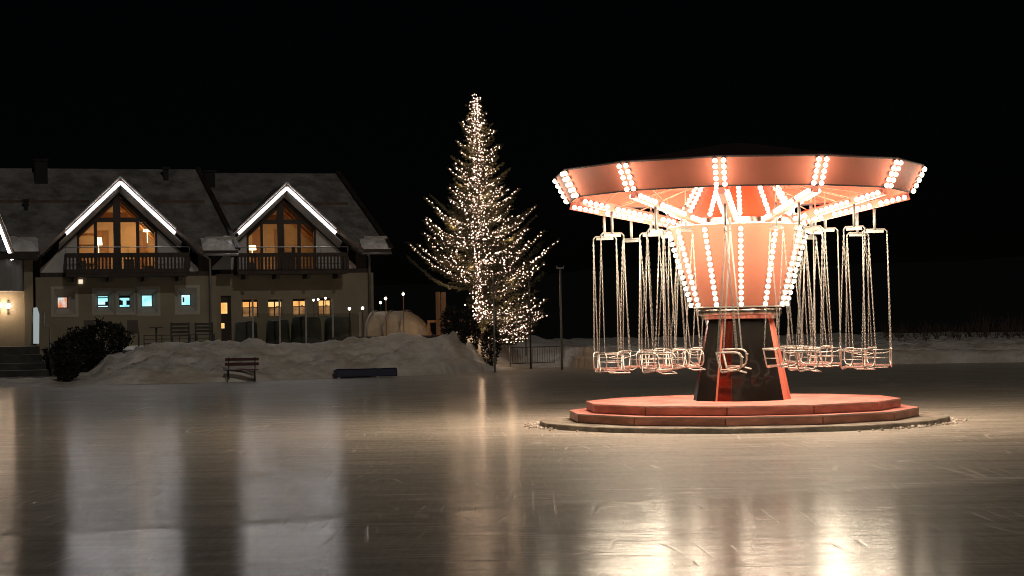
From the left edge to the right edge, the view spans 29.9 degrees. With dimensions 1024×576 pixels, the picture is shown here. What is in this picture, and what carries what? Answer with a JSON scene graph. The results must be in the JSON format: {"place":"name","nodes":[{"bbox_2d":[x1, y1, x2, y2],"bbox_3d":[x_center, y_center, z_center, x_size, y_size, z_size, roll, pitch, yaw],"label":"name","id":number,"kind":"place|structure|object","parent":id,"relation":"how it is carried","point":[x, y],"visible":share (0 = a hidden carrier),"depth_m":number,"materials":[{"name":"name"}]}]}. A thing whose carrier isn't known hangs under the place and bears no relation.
{"place":"outdoors","nodes":[
{"label":"outdoors","id":0,"kind":"place"},
{"bbox_2d":[0,362,1023,575],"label":"ice rink","id":1,"kind":"structure","parent":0,"point":[465,474],"depth_m":21.07,"materials":[{"name":"grey ice"}]},
{"bbox_2d":[224,357,258,381],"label":"park bench","id":2,"kind":"object","parent":1,"relation":"on","point":[254,363],"visible":0.99,"depth_m":66.27,"materials":[{"name":"red wood"}]},
{"bbox_2d":[334,368,396,377],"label":"crash mat","id":3,"kind":"object","parent":1,"relation":"on","point":[365,372],"visible":1,"depth_m":68.72,"materials":[{"name":"blue plastic"}]},
{"bbox_2d":[492,275,495,371],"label":"thin pole","id":4,"kind":"object","parent":1,"relation":"on","point":[493,276],"visible":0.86,"depth_m":73.47,"materials":[{"name":"black metal"}]},
{"bbox_2d":[528,267,531,368],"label":"thin pole","id":5,"kind":"object","parent":1,"relation":"on","point":[530,320],"visible":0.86,"depth_m":78.97,"materials":[{"name":"metal"}]},
{"bbox_2d":[556,266,563,369],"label":"thin pole","id":6,"kind":"object","parent":1,"relation":"on","point":[561,331],"visible":0.88,"depth_m":75.96,"materials":[{"name":"black metal"}]},
{"bbox_2d":[540,412,950,433],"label":"concrete plinth","id":7,"kind":"structure","parent":1,"relation":"on","point":[569,424],"depth_m":30.32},
{"bbox_2d":[553,143,926,425],"bbox_3d":[3.919,-0.138,33.209,6.343,4.728,6.343,-1,-1,0],"label":"swing carousel","id":8,"kind":"object","parent":7,"relation":"on","point":[748,184],"visible":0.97,"depth_m":32.24,"materials":[{"name":"red paint"}]},
{"bbox_2d":[593,216,622,371],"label":"chain swing","id":9,"kind":"object","parent":8,"relation":"hanging from","point":[604,238],"visible":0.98,"depth_m":33.67,"materials":[{"name":"metal"}]},
{"bbox_2d":[598,211,630,373],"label":"chain swing","id":10,"kind":"object","parent":8,"relation":"hanging from","point":[612,234],"visible":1,"depth_m":32.47,"materials":[{"name":"metal"}]},
{"bbox_2d":[618,221,649,369],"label":"chain swing","id":11,"kind":"object","parent":8,"relation":"hanging from","point":[631,239],"visible":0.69,"depth_m":34.75,"materials":[{"name":"metal"}]},
{"bbox_2d":[638,211,666,368],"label":"chain swing","id":12,"kind":"object","parent":8,"relation":"hanging from","point":[649,235],"visible":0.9,"depth_m":33.51,"materials":[{"name":"metal"}]},
{"bbox_2d":[639,207,677,373],"bbox_3d":[2.393,0.027,31.438,0.452,2.759,0.479,0,-1,-45],"label":"chain swing","id":13,"kind":"object","parent":8,"relation":"hanging from","point":[655,230],"visible":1,"depth_m":31.44,"materials":[{"name":"metal"}]},
{"bbox_2d":[644,209,678,369],"bbox_3d":[2.524,0.010,32.683,0.452,2.759,0.479,-1,-2,-20],"label":"chain swing","id":14,"kind":"object","parent":8,"relation":"hanging from","point":[654,359],"visible":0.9,"depth_m":32.72,"materials":[{"name":"metal"}]},
{"bbox_2d":[652,213,686,367],"bbox_3d":[2.765,0.037,34.165,0.452,2.759,0.480,-2,-2,44],"label":"chain swing","id":15,"kind":"object","parent":8,"relation":"hanging from","point":[666,236],"visible":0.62,"depth_m":34.21,"materials":[{"name":"metal"}]},
{"bbox_2d":[669,205,705,370],"bbox_3d":[2.935,-0.009,32.062,0.479,2.759,0.452,-1,-1,40],"label":"chain swing","id":16,"kind":"object","parent":8,"relation":"hanging from","point":[684,229],"visible":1,"depth_m":32.02,"materials":[{"name":"metal"}]},
{"bbox_2d":[673,269,701,365],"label":"chain swing","id":17,"kind":"object","parent":8,"relation":"hanging from","point":[687,325],"visible":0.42,"depth_m":35.56,"materials":[{"name":"metal"}]},
{"bbox_2d":[688,309,706,365],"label":"chain swing","id":18,"kind":"object","parent":8,"relation":"hanging from","point":[693,343],"visible":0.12,"depth_m":34.69,"materials":[{"name":"metal"}]},
{"bbox_2d":[715,204,746,372],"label":"chain swing","id":19,"kind":"object","parent":8,"relation":"hanging from","point":[721,370],"visible":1,"depth_m":30.74,"materials":[{"name":"metal"}]},
{"bbox_2d":[721,217,751,368],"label":"chain swing","id":20,"kind":"object","parent":8,"relation":"hanging from","point":[745,351],"visible":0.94,"depth_m":31.53,"materials":[{"name":"metal"}]},
{"bbox_2d":[762,202,799,367],"bbox_3d":[4.441,-0.041,31.793,0.479,2.759,0.452,-1,-2,-24],"label":"chain swing","id":21,"kind":"object","parent":8,"relation":"hanging from","point":[773,227],"visible":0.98,"depth_m":31.77,"materials":[{"name":"metal"}]},
{"bbox_2d":[776,266,802,364],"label":"chain swing","id":22,"kind":"object","parent":8,"relation":"hanging from","point":[790,355],"visible":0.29,"depth_m":34.34,"materials":[{"name":"metal"}]},
{"bbox_2d":[785,203,821,371],"bbox_3d":[4.691,-0.022,31.014,0.479,2.759,0.452,-1,-1,-13],"label":"chain swing","id":23,"kind":"object","parent":8,"relation":"hanging from","point":[800,225],"visible":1,"depth_m":30.97,"materials":[{"name":"metal"}]},
{"bbox_2d":[795,234,827,365],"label":"chain swing","id":24,"kind":"object","parent":8,"relation":"hanging from","point":[810,237],"visible":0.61,"depth_m":35.00,"materials":[{"name":"metal"}]},
{"bbox_2d":[797,203,833,366],"bbox_3d":[5.080,-0.043,32.248,0.452,2.759,0.480,-2,-1,40],"label":"chain swing","id":25,"kind":"object","parent":8,"relation":"hanging from","point":[812,227],"visible":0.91,"depth_m":32.18,"materials":[{"name":"metal"}]},
{"bbox_2d":[799,222,833,364],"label":"chain swing","id":26,"kind":"object","parent":8,"relation":"hanging from","point":[815,232],"visible":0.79,"depth_m":33.67,"materials":[{"name":"metal"}]},
{"bbox_2d":[813,219,841,365],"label":"chain swing","id":27,"kind":"object","parent":8,"relation":"hanging from","point":[827,229],"visible":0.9,"depth_m":32.88,"materials":[{"name":"metal"}]},
{"bbox_2d":[838,204,875,369],"bbox_3d":[5.690,-0.025,31.693,0.452,2.759,0.479,-2,-1,43],"label":"chain swing","id":28,"kind":"object","parent":8,"relation":"hanging from","point":[854,227],"visible":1,"depth_m":31.66,"materials":[{"name":"metal"}]},
{"bbox_2d":[844,212,876,365],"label":"chain swing","id":29,"kind":"object","parent":8,"relation":"hanging from","point":[857,233],"visible":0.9,"depth_m":33.92,"materials":[{"name":"metal"}]},
{"bbox_2d":[862,208,891,367],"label":"chain swing","id":30,"kind":"object","parent":8,"relation":"hanging from","point":[877,230],"visible":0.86,"depth_m":32.73,"materials":[{"name":"metal"}]},
{"bbox_2d":[524,417,971,433],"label":"ice shavings","id":31,"kind":"object","parent":1,"relation":"on","point":[532,424],"visible":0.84,"depth_m":31.56},
{"bbox_2d":[0,331,1023,387],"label":"snow bank","id":32,"kind":"structure","parent":0,"point":[404,354],"depth_m":72.99,"materials":[{"name":"white snow"}]},
{"bbox_2d":[0,215,37,345],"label":"entrance wing","id":33,"kind":"structure","parent":32,"relation":"on","point":[16,280],"depth_m":79.76,"materials":[{"name":"beige paint"}]},
{"bbox_2d":[6,301,10,312],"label":"wall sconce","id":34,"kind":"object","parent":33,"relation":"attached to","point":[8,305],"depth_m":79.64,"materials":[{"name":"metal"}]},
{"bbox_2d":[0,346,70,378],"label":"entrance steps","id":35,"kind":"structure","parent":32,"relation":"on","point":[21,362],"depth_m":72.17,"materials":[{"name":"stone"}]},
{"bbox_2d":[32,307,38,345],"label":"sign board","id":36,"kind":"object","parent":35,"relation":"on","point":[35,323],"visible":0.85,"depth_m":78.82,"materials":[{"name":"metal"}]},
{"bbox_2d":[43,312,50,348],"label":"hand rail","id":37,"kind":"object","parent":35,"relation":"attached to","point":[49,331],"visible":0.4,"depth_m":74.37,"materials":[{"name":"black metal"}]},
{"bbox_2d":[41,337,75,368],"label":"shrub","id":38,"kind":"object","parent":32,"relation":"on","point":[47,353],"visible":0.11,"depth_m":73.71,"materials":[{"name":"green plant"}]},
{"bbox_2d":[52,349,83,381],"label":"shrub","id":39,"kind":"object","parent":32,"relation":"on","point":[62,367],"visible":1,"depth_m":66.33,"materials":[{"name":"green plant"}]},
{"bbox_2d":[50,325,104,374],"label":"shrub","id":40,"kind":"object","parent":32,"relation":"on","point":[69,342],"visible":0.72,"depth_m":70.69,"materials":[{"name":"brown plant"}]},
{"bbox_2d":[84,320,95,339],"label":"patio chair","id":41,"kind":"object","parent":32,"relation":"on","point":[88,322],"visible":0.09,"depth_m":80.77,"materials":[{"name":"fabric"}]},
{"bbox_2d":[76,317,134,363],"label":"shrub","id":42,"kind":"object","parent":32,"relation":"on","point":[121,338],"visible":0.86,"depth_m":71.17,"materials":[{"name":"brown plant"}]},
{"bbox_2d":[0,159,240,356],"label":"chalet","id":43,"kind":"object","parent":32,"relation":"on","point":[141,246],"visible":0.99,"depth_m":85.52,"materials":[{"name":"beige paint"}]},
{"bbox_2d":[51,286,78,316],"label":"window","id":44,"kind":"structure","parent":43,"relation":"in","point":[64,299],"depth_m":84.46,"materials":[{"name":"paint"}]},
{"bbox_2d":[92,288,115,314],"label":"window","id":45,"kind":"structure","parent":43,"relation":"in","point":[103,299],"depth_m":84.89,"materials":[{"name":"paint"}]},
{"bbox_2d":[77,194,156,268],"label":"window frame","id":46,"kind":"structure","parent":43,"relation":"in","point":[116,219],"depth_m":84.95,"materials":[{"name":"brown wood"}]},
{"bbox_2d":[114,288,136,314],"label":"window","id":47,"kind":"structure","parent":43,"relation":"in","point":[125,304],"depth_m":85.16,"materials":[{"name":"paint"}]},
{"bbox_2d":[135,286,159,315],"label":"window","id":48,"kind":"structure","parent":43,"relation":"in","point":[148,297],"depth_m":85.43,"materials":[{"name":"paint"}]},
{"bbox_2d":[174,285,199,314],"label":"window","id":49,"kind":"structure","parent":43,"relation":"in","point":[186,297],"depth_m":85.91,"materials":[{"name":"paint"}]},
{"bbox_2d":[127,320,139,345],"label":"patio chair","id":50,"kind":"object","parent":32,"relation":"on","point":[132,325],"visible":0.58,"depth_m":80.74,"materials":[{"name":"fabric"}]},
{"bbox_2d":[149,327,162,342],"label":"patio table","id":51,"kind":"object","parent":32,"relation":"on","point":[156,332],"visible":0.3,"depth_m":80.75,"materials":[{"name":"grey wood"}]},
{"bbox_2d":[144,333,214,346],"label":"terrace railing","id":52,"kind":"object","parent":32,"relation":"on","point":[179,338],"visible":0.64,"depth_m":80.13,"materials":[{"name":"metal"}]},
{"bbox_2d":[170,322,190,341],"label":"patio bench","id":53,"kind":"object","parent":32,"relation":"on","point":[178,324],"visible":0.75,"depth_m":81.34,"materials":[{"name":"grey wood"}]},
{"bbox_2d":[195,322,213,341],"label":"patio bench","id":54,"kind":"object","parent":32,"relation":"on","point":[205,327],"visible":0.6,"depth_m":81.97,"materials":[{"name":"grey wood"}]},
{"bbox_2d":[234,321,257,341],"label":"covered furniture","id":55,"kind":"object","parent":32,"relation":"on","point":[243,331],"visible":0.77,"depth_m":79.94,"materials":[{"name":"grey fabric"}]},
{"bbox_2d":[265,319,289,343],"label":"covered furniture","id":56,"kind":"object","parent":32,"relation":"on","point":[272,331],"visible":0.8,"depth_m":79.96,"materials":[{"name":"grey fabric"}]},
{"bbox_2d":[203,170,393,341],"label":"chalet","id":57,"kind":"object","parent":32,"relation":"on","point":[301,238],"visible":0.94,"depth_m":88.80,"materials":[{"name":"beige paint"}]},
{"bbox_2d":[221,296,230,340],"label":"door","id":58,"kind":"structure","parent":57,"relation":"in","point":[225,300],"depth_m":87.71,"materials":[{"name":"brown wood"}]},
{"bbox_2d":[241,298,258,317],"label":"window","id":59,"kind":"structure","parent":57,"relation":"in","point":[246,303],"depth_m":88.04,"materials":[{"name":"glass"}]},
{"bbox_2d":[267,298,283,317],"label":"window","id":60,"kind":"structure","parent":57,"relation":"in","point":[272,303],"depth_m":88.36,"materials":[{"name":"glass"}]},
{"bbox_2d":[246,200,315,268],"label":"window frame","id":61,"kind":"structure","parent":57,"relation":"in","point":[279,208],"depth_m":88.27,"materials":[{"name":"brown wood"}]},
{"bbox_2d":[292,298,307,315],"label":"window","id":62,"kind":"structure","parent":57,"relation":"in","point":[298,304],"depth_m":88.68,"materials":[{"name":"glass"}]},
{"bbox_2d":[317,297,331,315],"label":"window","id":63,"kind":"structure","parent":57,"relation":"in","point":[324,309],"depth_m":89.01,"materials":[{"name":"glass"}]},
{"bbox_2d":[290,316,321,343],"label":"covered furniture","id":64,"kind":"object","parent":32,"relation":"on","point":[314,334],"visible":0.8,"depth_m":80.16,"materials":[{"name":"grey fabric"}]},
{"bbox_2d":[252,300,360,343],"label":"glass windbreak","id":65,"kind":"object","parent":32,"relation":"on","point":[279,314],"visible":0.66,"depth_m":79.13,"materials":[{"name":"clear glass"}]},
{"bbox_2d":[323,315,351,341],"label":"covered furniture","id":66,"kind":"object","parent":32,"relation":"on","point":[341,326],"visible":0.76,"depth_m":80.80,"materials":[{"name":"grey fabric"}]},
{"bbox_2d":[348,306,350,336],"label":"globe lamp","id":67,"kind":"object","parent":32,"relation":"on","point":[349,308],"visible":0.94,"depth_m":80.58,"materials":[{"name":"metal"}]},
{"bbox_2d":[361,305,363,336],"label":"globe lamp","id":68,"kind":"object","parent":32,"relation":"on","point":[362,307],"visible":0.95,"depth_m":80.57,"materials":[{"name":"metal"}]},
{"bbox_2d":[384,295,386,335],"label":"globe lamp","id":69,"kind":"object","parent":32,"relation":"on","point":[385,298],"visible":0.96,"depth_m":81.07,"materials":[{"name":"brown metal"}]},
{"bbox_2d":[332,335,439,339],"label":"terrace kerb","id":70,"kind":"structure","parent":32,"relation":"on","point":[343,338],"depth_m":77.73,"materials":[{"name":"stone"}]},
{"bbox_2d":[364,310,432,336],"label":"tunnel tent","id":71,"kind":"object","parent":32,"relation":"on","point":[375,324],"visible":0.82,"depth_m":82.04,"materials":[{"name":"beige fabric"}]},
{"bbox_2d":[402,291,403,331],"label":"globe lamp","id":72,"kind":"object","parent":32,"relation":"on","point":[403,310],"visible":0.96,"depth_m":81.08,"materials":[{"name":"brown metal"}]},
{"bbox_2d":[438,305,457,334],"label":"columnar conifer","id":73,"kind":"object","parent":32,"relation":"on","point":[447,312],"visible":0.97,"depth_m":76.40,"materials":[{"name":"green plant"}]},
{"bbox_2d":[427,292,470,334],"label":"wooden shelter","id":74,"kind":"object","parent":32,"relation":"on","point":[443,307],"visible":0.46,"depth_m":78.92,"materials":[{"name":"brown wood"}]},
{"bbox_2d":[453,308,474,344],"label":"columnar conifer","id":75,"kind":"object","parent":32,"relation":"on","point":[464,334],"visible":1,"depth_m":76.39,"materials":[{"name":"green plant"}]},
{"bbox_2d":[469,318,480,349],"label":"columnar conifer","id":76,"kind":"object","parent":32,"relation":"on","point":[474,335],"visible":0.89,"depth_m":77.43,"materials":[{"name":"green plant"}]},
{"bbox_2d":[404,97,558,346],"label":"spruce tree","id":77,"kind":"object","parent":32,"relation":"on","point":[502,277],"visible":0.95,"depth_m":79.54,"materials":[{"name":"green plant"}]},
{"bbox_2d":[415,94,557,342],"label":"fairy lights","id":78,"kind":"object","parent":77,"relation":"attached to","point":[484,229],"visible":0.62,"depth_m":79.67},
{"bbox_2d":[479,322,501,366],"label":"columnar conifer","id":79,"kind":"object","parent":32,"relation":"on","point":[489,351],"visible":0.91,"depth_m":76.37,"materials":[{"name":"green plant"}]},
{"bbox_2d":[509,344,563,366],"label":"metal fence","id":80,"kind":"object","parent":32,"relation":"on","point":[532,354],"visible":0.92,"depth_m":79.87,"materials":[{"name":"black metal"}]},
{"bbox_2d":[877,309,1023,341],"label":"dry undergrowth","id":81,"kind":"object","parent":32,"relation":"on","point":[977,331],"visible":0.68,"depth_m":95.65,"materials":[{"name":"brown plant"}]},
{"bbox_2d":[0,0,1023,284],"label":"sky","id":82,"kind":"structure","parent":0,"point":[376,93],"materials":[{"name":"black"}]},
{"bbox_2d":[373,256,1023,339],"bbox_3d":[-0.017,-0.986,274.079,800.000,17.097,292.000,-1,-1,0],"label":"hill","id":83,"kind":"structure","parent":0,"point":[933,293],"depth_m":233.45,"materials":[{"name":"white snow"}]}
]}

